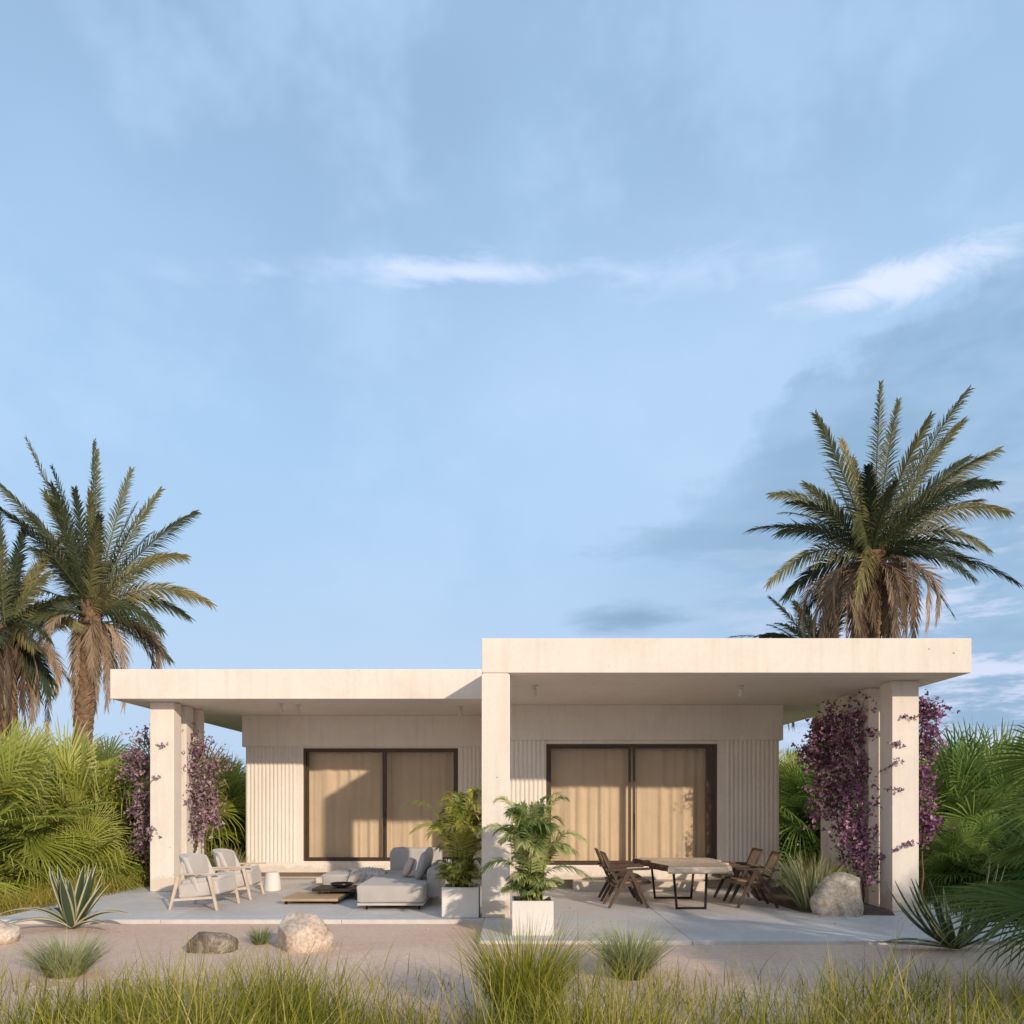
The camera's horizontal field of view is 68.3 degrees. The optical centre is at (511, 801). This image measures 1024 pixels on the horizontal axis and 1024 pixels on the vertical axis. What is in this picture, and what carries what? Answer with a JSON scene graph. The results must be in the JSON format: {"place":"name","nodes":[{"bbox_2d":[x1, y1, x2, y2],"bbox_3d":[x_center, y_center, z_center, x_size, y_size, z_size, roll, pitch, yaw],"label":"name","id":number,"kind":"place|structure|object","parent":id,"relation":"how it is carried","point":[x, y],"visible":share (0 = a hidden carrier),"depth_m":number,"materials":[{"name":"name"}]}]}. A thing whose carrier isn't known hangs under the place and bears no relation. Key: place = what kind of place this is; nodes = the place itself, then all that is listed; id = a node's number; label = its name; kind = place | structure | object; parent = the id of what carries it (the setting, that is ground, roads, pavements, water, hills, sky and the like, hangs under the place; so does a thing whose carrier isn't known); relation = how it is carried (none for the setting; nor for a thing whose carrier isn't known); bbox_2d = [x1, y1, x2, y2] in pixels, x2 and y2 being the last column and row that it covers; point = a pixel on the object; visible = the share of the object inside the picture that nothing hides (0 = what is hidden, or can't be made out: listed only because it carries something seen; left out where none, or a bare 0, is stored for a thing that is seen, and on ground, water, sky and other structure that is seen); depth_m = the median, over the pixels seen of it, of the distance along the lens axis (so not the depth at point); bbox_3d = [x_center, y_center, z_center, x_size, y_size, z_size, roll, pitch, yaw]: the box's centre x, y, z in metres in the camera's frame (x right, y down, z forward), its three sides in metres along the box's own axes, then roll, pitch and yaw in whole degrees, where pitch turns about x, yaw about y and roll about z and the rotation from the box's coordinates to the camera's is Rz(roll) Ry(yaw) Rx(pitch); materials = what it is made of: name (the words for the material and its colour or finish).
{"place":"outdoors","nodes":[
{"label":"outdoors","id":0,"kind":"place"},
{"bbox_2d":[0,862,149,915],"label":"long grass","id":1,"kind":"structure","parent":0,"point":[7,904],"depth_m":12.83,"materials":[{"name":"green plant"}]},
{"bbox_2d":[0,878,483,923],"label":"terrace","id":2,"kind":"structure","parent":0,"point":[145,905],"depth_m":11.74,"materials":[{"name":"concrete"}]},
{"bbox_2d":[168,853,240,910],"bbox_3d":[-4.919,1.272,12.143,0.816,0.861,0.875,0,0,4],"label":"armchair","id":3,"kind":"object","parent":2,"relation":"on","point":[201,880],"visible":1,"depth_m":11.82,"materials":[{"name":"white fabric"}]},
{"bbox_2d":[208,843,254,866],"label":"flax clump","id":4,"kind":"object","parent":2,"relation":"on","point":[241,858],"visible":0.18,"depth_m":15.93,"materials":[{"name":"green plant"}]},
{"bbox_2d":[205,848,265,899],"bbox_3d":[-4.878,1.272,13.361,0.815,0.861,0.875,0,0,-3],"label":"armchair","id":5,"kind":"object","parent":2,"relation":"on","point":[247,876],"visible":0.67,"depth_m":13.07,"materials":[{"name":"beige fabric"}]},
{"bbox_2d":[263,871,280,891],"bbox_3d":[-4.550,1.520,14.330,0.330,0.355,0.330,0,0,0],"label":"stool","id":6,"kind":"object","parent":2,"relation":"on","point":[272,881],"visible":0.99,"depth_m":14.21,"materials":[{"name":"white ceramic"}]},
{"bbox_2d":[110,669,481,890],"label":"pavilion","id":7,"kind":"structure","parent":2,"relation":"on","point":[384,711],"depth_m":15.28,"materials":[{"name":"paint"}]},
{"bbox_2d":[105,723,161,886],"bbox_3d":[-7.114,0.040,14.740,1.786,3.323,1.030,0,0,41],"label":"flowering vine","id":8,"kind":"object","parent":7,"relation":"attached to","point":[138,760],"visible":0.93,"depth_m":14.94,"materials":[{"name":"purple plant"}]},
{"bbox_2d":[151,722,237,854],"bbox_3d":[-6.265,0.022,14.872,1.628,3.189,1.083,0,0,-31],"label":"flowering vine","id":9,"kind":"object","parent":7,"relation":"attached to","point":[204,816],"visible":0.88,"depth_m":14.97,"materials":[{"name":"purple plant"}]},
{"bbox_2d":[279,703,283,712],"bbox_3d":[-4.440,-1.781,14.494,0.100,0.180,0.113,0,0,0],"label":"ceiling spotlight","id":10,"kind":"object","parent":7,"relation":"attached to","point":[280,708],"visible":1,"depth_m":14.47,"materials":[{"name":"white metal"}]},
{"bbox_2d":[296,705,300,713],"bbox_3d":[-4.170,-1.781,14.714,0.100,0.180,0.113,0,0,0],"label":"ceiling spotlight","id":11,"kind":"object","parent":7,"relation":"attached to","point":[297,710],"visible":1,"depth_m":14.69,"materials":[{"name":"white metal"}]},
{"bbox_2d":[309,752,382,856],"bbox_3d":[-3.665,0.075,16.807,1.730,2.490,0.069,0,0,0],"label":"curtain","id":12,"kind":"object","parent":7,"relation":"hanging from","point":[345,804],"visible":0.86,"depth_m":16.80,"materials":[{"name":"beige fabric"}]},
{"bbox_2d":[304,748,457,860],"bbox_3d":[-2.875,0.078,16.586,3.386,2.473,0.128,0,0,0],"label":"sliding door","id":13,"kind":"structure","parent":7,"relation":"in","point":[306,750],"depth_m":16.57,"materials":[{"name":"brown metal"}]},
{"bbox_2d":[387,752,453,856],"bbox_3d":[-2.010,0.075,16.844,1.620,2.490,0.064,0,0,0],"label":"curtain","id":14,"kind":"object","parent":7,"relation":"hanging from","point":[427,777],"visible":0.68,"depth_m":16.84,"materials":[{"name":"beige fabric"}]},
{"bbox_2d":[458,706,462,715],"bbox_3d":[-1.020,-1.781,14.944,0.100,0.180,0.113,0,0,0],"label":"ceiling spotlight","id":15,"kind":"object","parent":7,"relation":"attached to","point":[460,711],"visible":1,"depth_m":14.91,"materials":[{"name":"white metal"}]},
{"bbox_2d":[281,892,349,903],"bbox_3d":[-3.330,1.651,12.848,0.940,0.097,0.915,0,0,0],"label":"coffee table","id":16,"kind":"object","parent":2,"relation":"on","point":[334,897],"visible":0.98,"depth_m":12.69,"materials":[{"name":"brown wood"}]},
{"bbox_2d":[316,875,321,883],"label":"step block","id":17,"kind":"structure","parent":2,"relation":"on","point":[319,880],"depth_m":15.40,"materials":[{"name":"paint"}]},
{"bbox_2d":[312,885,357,899],"bbox_3d":[-3.020,1.601,13.280,0.840,0.193,0.640,0,0,0],"label":"coffee table","id":18,"kind":"object","parent":2,"relation":"on","point":[328,888],"visible":0.63,"depth_m":13.00,"materials":[{"name":"black wood"}]},
{"bbox_2d":[330,882,353,887],"bbox_3d":[-2.980,1.466,13.220,0.410,0.074,0.410,0,0,0],"label":"bowl","id":19,"kind":"object","parent":18,"relation":"on","point":[340,884],"visible":1,"depth_m":13.13,"materials":[{"name":"black ceramic"}]},
{"bbox_2d":[322,847,449,908],"bbox_3d":[-2.299,1.288,13.124,2.284,0.821,2.877,0,0,0],"label":"sofa","id":20,"kind":"object","parent":2,"relation":"on","point":[393,886],"visible":0.87,"depth_m":12.19,"materials":[{"name":"fabric"}]},
{"bbox_2d":[347,867,386,884],"bbox_3d":[-2.657,1.373,13.872,0.766,0.339,0.700,0,0,0],"label":"throw blanket","id":21,"kind":"object","parent":20,"relation":"on","point":[359,875],"visible":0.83,"depth_m":13.56,"materials":[{"name":"grey fabric"}]},
{"bbox_2d":[403,857,414,875],"bbox_3d":[-1.778,1.133,12.975,0.197,0.327,0.416,0,0,-14],"label":"pillow","id":22,"kind":"object","parent":20,"relation":"on","point":[408,867],"visible":1,"depth_m":12.82,"materials":[{"name":"grey fabric"}]},
{"bbox_2d":[415,851,428,879],"bbox_3d":[-1.504,1.079,12.616,0.233,0.477,0.497,0,0,0],"label":"pillow","id":23,"kind":"object","parent":20,"relation":"on","point":[422,865],"visible":0.99,"depth_m":12.43,"materials":[{"name":"grey fabric"}]},
{"bbox_2d":[424,850,431,874],"bbox_3d":[-1.521,1.078,13.098,0.236,0.447,0.465,0,0,0],"label":"pillow","id":24,"kind":"object","parent":20,"relation":"on","point":[430,855],"visible":0.3,"depth_m":13.10,"materials":[{"name":"grey fabric"}]},
{"bbox_2d":[426,847,433,872],"bbox_3d":[-1.520,1.063,13.621,0.218,0.477,0.496,0,0,0],"label":"pillow","id":25,"kind":"object","parent":20,"relation":"on","point":[430,849],"visible":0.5,"depth_m":13.47,"materials":[{"name":"grey fabric"}]},
{"bbox_2d":[442,884,479,917],"bbox_3d":[-0.754,1.475,11.230,0.541,0.448,0.540,0,0,0],"label":"planter","id":26,"kind":"object","parent":2,"relation":"on","point":[460,902],"visible":0.88,"depth_m":10.96,"materials":[{"name":"concrete"}]},
{"bbox_2d":[400,784,482,886],"bbox_3d":[-0.862,0.523,11.302,1.419,1.564,0.996,0,0,21],"label":"areca palm","id":27,"kind":"object","parent":26,"relation":"in","point":[458,830],"visible":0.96,"depth_m":11.13,"materials":[{"name":"green plant"}]},
{"bbox_2d":[0,925,1009,1021],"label":"pebbles","id":28,"kind":"object","parent":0,"point":[33,986],"visible":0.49,"depth_m":8.31,"materials":[{"name":"beige stone"}]},
{"bbox_2d":[0,817,1023,1023],"bbox_3d":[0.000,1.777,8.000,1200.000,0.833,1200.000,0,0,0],"label":"ground","id":29,"kind":"structure","parent":0,"point":[406,942],"depth_m":8.19,"materials":[{"name":"beige sand"}]},
{"bbox_2d":[0,920,20,944],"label":"boulder","id":30,"kind":"object","parent":29,"relation":"on","point":[10,933],"visible":0.98,"depth_m":9.27,"materials":[{"name":"beige stone"}]},
{"bbox_2d":[0,511,95,840],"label":"date palm","id":31,"kind":"object","parent":29,"relation":"on","point":[23,650],"visible":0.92,"depth_m":19.27,"materials":[{"name":"green plant"}]},
{"bbox_2d":[0,717,119,879],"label":"fan palm","id":32,"kind":"object","parent":29,"relation":"on","point":[12,728],"visible":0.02,"depth_m":17.23,"materials":[{"name":"green plant"}]},
{"bbox_2d":[0,714,122,907],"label":"fan palm","id":33,"kind":"object","parent":29,"relation":"on","point":[17,772],"visible":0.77,"depth_m":13.86,"materials":[{"name":"green plant"}]},
{"bbox_2d":[1,923,128,978],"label":"grass tuft","id":34,"kind":"object","parent":29,"relation":"on","point":[71,958],"visible":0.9,"depth_m":7.49,"materials":[{"name":"green grass leaf"}]},
{"bbox_2d":[0,863,130,927],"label":"agave","id":35,"kind":"object","parent":29,"relation":"on","point":[74,908],"visible":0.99,"depth_m":10.25,"materials":[{"name":"green plant"}]},
{"bbox_2d":[4,799,149,895],"bbox_3d":[-8.558,1.212,14.949,2.699,2.598,2.930,0,0,-30],"label":"fan palm","id":36,"kind":"object","parent":29,"relation":"on","point":[87,823],"visible":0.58,"depth_m":14.61,"materials":[{"name":"green plant"}]},
{"bbox_2d":[49,735,141,840],"bbox_3d":[-12.749,0.697,21.424,6.054,5.471,5.811,0,0,0],"label":"fan palm","id":37,"kind":"object","parent":29,"relation":"on","point":[99,753],"visible":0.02,"depth_m":21.89,"materials":[{"name":"green plant"}]},
{"bbox_2d":[0,716,212,892],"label":"fan palm","id":38,"kind":"object","parent":29,"relation":"on","point":[75,765],"visible":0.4,"depth_m":15.71,"materials":[{"name":"green plant"}]},
{"bbox_2d":[0,435,216,755],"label":"date palm","id":39,"kind":"object","parent":29,"relation":"on","point":[90,574],"visible":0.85,"depth_m":20.31,"materials":[{"name":"green plant"}]},
{"bbox_2d":[54,734,245,880],"bbox_3d":[-8.148,0.851,17.636,5.165,4.917,4.815,0,0,30],"label":"fan palm","id":40,"kind":"object","parent":29,"relation":"on","point":[228,806],"visible":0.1,"depth_m":17.11,"materials":[{"name":"green plant"}]},
{"bbox_2d":[187,931,238,953],"bbox_3d":[-3.517,1.653,8.838,0.566,0.282,0.418,0,0,0],"label":"boulder","id":41,"kind":"object","parent":29,"relation":"on","point":[218,941],"visible":0.8,"depth_m":8.69,"materials":[{"name":"beige stone"}]},
{"bbox_2d":[204,749,245,863],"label":"fan palm","id":42,"kind":"object","parent":29,"relation":"on","point":[237,787],"visible":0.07,"depth_m":19.43,"materials":[{"name":"green plant"}]},
{"bbox_2d":[204,802,245,866],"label":"fan palm","id":43,"kind":"object","parent":29,"relation":"on","point":[241,822],"visible":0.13,"depth_m":18.29,"materials":[{"name":"green plant"}]},
{"bbox_2d":[204,747,245,844],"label":"fan palm","id":44,"kind":"object","parent":29,"relation":"on","point":[230,765],"visible":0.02,"depth_m":22.96,"materials":[{"name":"green plant"}]},
{"bbox_2d":[242,926,274,944],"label":"grass tuft","id":45,"kind":"object","parent":29,"relation":"on","point":[262,937],"visible":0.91,"depth_m":9.21,"materials":[{"name":"green plant"}]},
{"bbox_2d":[277,912,333,952],"bbox_3d":[-2.469,1.564,8.977,0.666,0.477,0.601,0,0,0],"label":"boulder","id":46,"kind":"object","parent":29,"relation":"on","point":[294,928],"visible":0.8,"depth_m":8.78,"materials":[{"name":"beige stone"}]},
{"bbox_2d":[0,916,1023,1023],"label":"wild grass","id":47,"kind":"structure","parent":29,"relation":"on","point":[840,1020],"depth_m":5.60,"materials":[{"name":"green plant"}]},
{"bbox_2d":[422,909,630,1023],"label":"grass tuft","id":48,"kind":"object","parent":29,"relation":"on","point":[526,961],"visible":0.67,"depth_m":5.86,"materials":[{"name":"green plant"}]},
{"bbox_2d":[572,913,693,980],"bbox_3d":[1.188,1.438,7.454,1.318,0.634,1.356,0,0,0],"label":"grass tuft","id":49,"kind":"object","parent":29,"relation":"on","point":[627,951],"visible":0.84,"depth_m":7.35,"materials":[{"name":"green grass"}]},
{"bbox_2d":[729,585,849,754],"bbox_3d":[8.639,-2.047,21.517,4.080,7.694,3.870,0,0,-12],"label":"date palm","id":50,"kind":"object","parent":29,"relation":"on","point":[797,631],"visible":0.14,"depth_m":21.26,"materials":[{"name":"green plant"}]},
{"bbox_2d":[779,746,820,858],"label":"fan palm","id":51,"kind":"object","parent":29,"relation":"on","point":[781,758],"visible":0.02,"depth_m":19.36,"materials":[{"name":"green plant"}]},
{"bbox_2d":[776,742,926,885],"bbox_3d":[7.278,0.859,17.200,4.917,4.630,5.122,0,0,34],"label":"fan palm","id":52,"kind":"object","parent":29,"relation":"on","point":[787,805],"visible":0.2,"depth_m":16.89,"materials":[{"name":"green plant"}]},
{"bbox_2d":[789,761,936,870],"bbox_3d":[8.433,0.922,17.736,4.435,4.529,4.757,0,0,30],"label":"fan palm","id":53,"kind":"object","parent":29,"relation":"on","point":[804,809],"visible":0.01,"depth_m":17.81,"materials":[{"name":"green plant"}]},
{"bbox_2d":[741,379,1023,637],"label":"date palm","id":54,"kind":"object","parent":29,"relation":"on","point":[875,600],"visible":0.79,"depth_m":18.21,"materials":[{"name":"green plant"}]},
{"bbox_2d":[873,855,1011,948],"bbox_3d":[5.075,1.180,8.903,1.336,1.117,1.352,0,0,38],"label":"agave","id":55,"kind":"object","parent":29,"relation":"on","point":[931,932],"visible":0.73,"depth_m":8.79,"materials":[{"name":"green plant"}]},
{"bbox_2d":[911,724,1023,976],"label":"fan palm","id":56,"kind":"object","parent":29,"relation":"on","point":[1006,902],"visible":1,"depth_m":7.21,"materials":[{"name":"green plant"}]},
{"bbox_2d":[919,721,1023,893],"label":"fan palm","id":57,"kind":"object","parent":29,"relation":"on","point":[961,794],"visible":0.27,"depth_m":14.20,"materials":[{"name":"green plant"}]},
{"bbox_2d":[919,809,1023,902],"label":"fan palm","id":58,"kind":"object","parent":29,"relation":"on","point":[970,845],"visible":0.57,"depth_m":12.84,"materials":[{"name":"green plant"}]},
{"bbox_2d":[919,717,1023,868],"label":"fan palm","id":59,"kind":"object","parent":29,"relation":"on","point":[966,738],"visible":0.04,"depth_m":16.34,"materials":[{"name":"green plant"}]},
{"bbox_2d":[984,824,1023,884],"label":"fan palm","id":60,"kind":"object","parent":29,"relation":"on","point":[1020,872],"visible":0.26,"depth_m":12.32,"materials":[{"name":"green plant"}]},
{"bbox_2d":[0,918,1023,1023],"bbox_3d":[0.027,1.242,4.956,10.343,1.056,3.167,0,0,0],"label":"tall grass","id":61,"kind":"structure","parent":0,"point":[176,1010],"depth_m":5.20,"materials":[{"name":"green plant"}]},
{"bbox_2d":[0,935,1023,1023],"bbox_3d":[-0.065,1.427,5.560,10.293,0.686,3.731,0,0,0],"label":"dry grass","id":62,"kind":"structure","parent":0,"point":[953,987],"depth_m":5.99,"materials":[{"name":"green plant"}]},
{"bbox_2d":[0,0,1023,771],"label":"sky","id":63,"kind":"structure","parent":0,"point":[448,326],"materials":[{"name":"blue"}]},
{"bbox_2d":[480,886,1023,944],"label":"terrace","id":64,"kind":"structure","parent":0,"point":[718,920],"depth_m":10.58,"materials":[{"name":"concrete"}]},
{"bbox_2d":[512,896,553,935],"bbox_3d":[0.263,1.479,9.780,0.525,0.440,0.520,0,0,0],"label":"planter","id":65,"kind":"object","parent":64,"relation":"on","point":[533,909],"visible":0.88,"depth_m":9.52,"materials":[{"name":"concrete"}]},
{"bbox_2d":[475,792,595,900],"bbox_3d":[0.296,0.590,9.795,1.382,1.453,1.110,0,0,31],"label":"areca palm","id":66,"kind":"object","parent":65,"relation":"in","point":[528,836],"visible":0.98,"depth_m":9.68,"materials":[{"name":"green plant"}]},
{"bbox_2d":[594,848,640,901],"bbox_3d":[1.824,1.263,13.049,0.761,0.885,0.575,0,0,2],"label":"dining chair","id":67,"kind":"object","parent":64,"relation":"on","point":[607,879],"visible":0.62,"depth_m":12.83,"materials":[{"name":"brown wood"}]},
{"bbox_2d":[600,851,650,907],"bbox_3d":[1.834,1.263,12.241,0.761,0.885,0.575,0,0,-2],"label":"dining chair","id":68,"kind":"object","parent":64,"relation":"on","point":[631,880],"visible":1,"depth_m":12.01,"materials":[{"name":"brown wood"}]},
{"bbox_2d":[572,880,704,890],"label":"step block","id":69,"kind":"structure","parent":64,"relation":"on","point":[660,885],"depth_m":14.25,"materials":[{"name":"paint"}]},
{"bbox_2d":[632,858,731,908],"bbox_3d":[2.879,1.351,12.533,1.474,0.696,2.044,0,0,0],"label":"dining table","id":70,"kind":"object","parent":64,"relation":"on","point":[692,866],"visible":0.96,"depth_m":12.00,"materials":[{"name":"beige stone"}]},
{"bbox_2d":[482,638,970,917],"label":"pavilion","id":71,"kind":"structure","parent":64,"relation":"on","point":[611,693],"depth_m":12.02,"materials":[{"name":"paint"}]},
{"bbox_2d":[531,685,536,696],"bbox_3d":[0.360,-1.779,12.194,0.100,0.180,0.113,0,0,0],"label":"ceiling spotlight","id":72,"kind":"object","parent":71,"relation":"attached to","point":[534,691],"visible":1,"depth_m":12.16,"materials":[{"name":"white metal"}]},
{"bbox_2d":[551,749,627,860],"bbox_3d":[1.520,0.060,15.004,1.640,2.380,0.060,0,0,1],"label":"curtain","id":73,"kind":"object","parent":71,"relation":"hanging from","point":[591,785],"visible":0.75,"depth_m":15.00,"materials":[{"name":"beige fabric"}]},
{"bbox_2d":[546,744,716,864],"bbox_3d":[2.333,0.066,14.811,3.331,2.358,0.238,0,0,0],"label":"sliding door","id":74,"kind":"structure","parent":71,"relation":"in","point":[711,749],"depth_m":14.73,"materials":[{"name":"brown metal"}]},
{"bbox_2d":[631,747,705,860],"bbox_3d":[3.145,0.060,15.038,1.650,2.380,0.059,0,0,0],"label":"curtain","id":75,"kind":"object","parent":71,"relation":"hanging from","point":[670,802],"visible":0.73,"depth_m":15.04,"materials":[{"name":"beige fabric"}]},
{"bbox_2d":[738,685,743,696],"bbox_3d":[3.700,-1.779,12.194,0.100,0.180,0.113,0,0,0],"label":"ceiling spotlight","id":76,"kind":"object","parent":71,"relation":"attached to","point":[741,690],"visible":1,"depth_m":12.17,"materials":[{"name":"white metal"}]},
{"bbox_2d":[790,691,921,903],"bbox_3d":[5.629,-0.066,12.479,1.272,3.691,2.255,0,0,-33],"label":"flowering vine","id":77,"kind":"object","parent":71,"relation":"attached to","point":[826,736],"visible":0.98,"depth_m":12.55,"materials":[{"name":"purple plant"}]},
{"bbox_2d":[919,689,960,894],"bbox_3d":[6.772,-0.107,12.373,0.968,3.486,0.797,0,0,36],"label":"flowering vine","id":78,"kind":"object","parent":71,"relation":"attached to","point":[928,821],"visible":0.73,"depth_m":12.33,"materials":[{"name":"purple plant"}]},
{"bbox_2d":[712,848,763,900],"bbox_3d":[3.906,1.263,13.084,0.761,0.885,0.575,0,0,-3],"label":"dining chair","id":79,"kind":"object","parent":64,"relation":"on","point":[722,877],"visible":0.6,"depth_m":12.94,"materials":[{"name":"brown wood"}]},
{"bbox_2d":[727,851,781,907],"bbox_3d":[3.926,1.263,12.251,0.761,0.885,0.575,0,0,2],"label":"dining chair","id":80,"kind":"object","parent":64,"relation":"on","point":[752,881],"visible":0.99,"depth_m":12.04,"materials":[{"name":"brown wood"}]},
{"bbox_2d":[750,885,894,914],"bbox_3d":[5.060,1.668,13.175,1.610,0.056,3.950,0,0,0],"label":"planting bed","id":81,"kind":"object","parent":64,"relation":"on","point":[781,896],"visible":0.38,"depth_m":12.36,"materials":[{"name":"soil"}]},
{"bbox_2d":[754,851,866,909],"bbox_3d":[4.667,1.206,11.805,1.679,0.928,1.724,0,0,-19],"label":"flax clump","id":82,"kind":"object","parent":81,"relation":"on","point":[803,884],"visible":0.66,"depth_m":11.61,"materials":[{"name":"green plant"}]},
{"bbox_2d":[785,848,849,876],"bbox_3d":[5.460,1.228,13.232,1.352,0.884,1.426,0,0,0],"label":"flax clump","id":83,"kind":"object","parent":81,"relation":"on","point":[811,866],"visible":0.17,"depth_m":13.42,"materials":[{"name":"green plant"}]},
{"bbox_2d":[810,872,863,916],"bbox_3d":[4.933,1.405,11.465,0.754,0.672,0.870,0,0,23],"label":"boulder","id":84,"kind":"object","parent":81,"relation":"on","point":[831,896],"visible":0.8,"depth_m":11.14,"materials":[{"name":"grey stone"}]},
{"bbox_2d":[919,858,1023,924],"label":"long grass","id":85,"kind":"structure","parent":0,"point":[929,895],"depth_m":12.30,"materials":[{"name":"green plant"}]}
]}

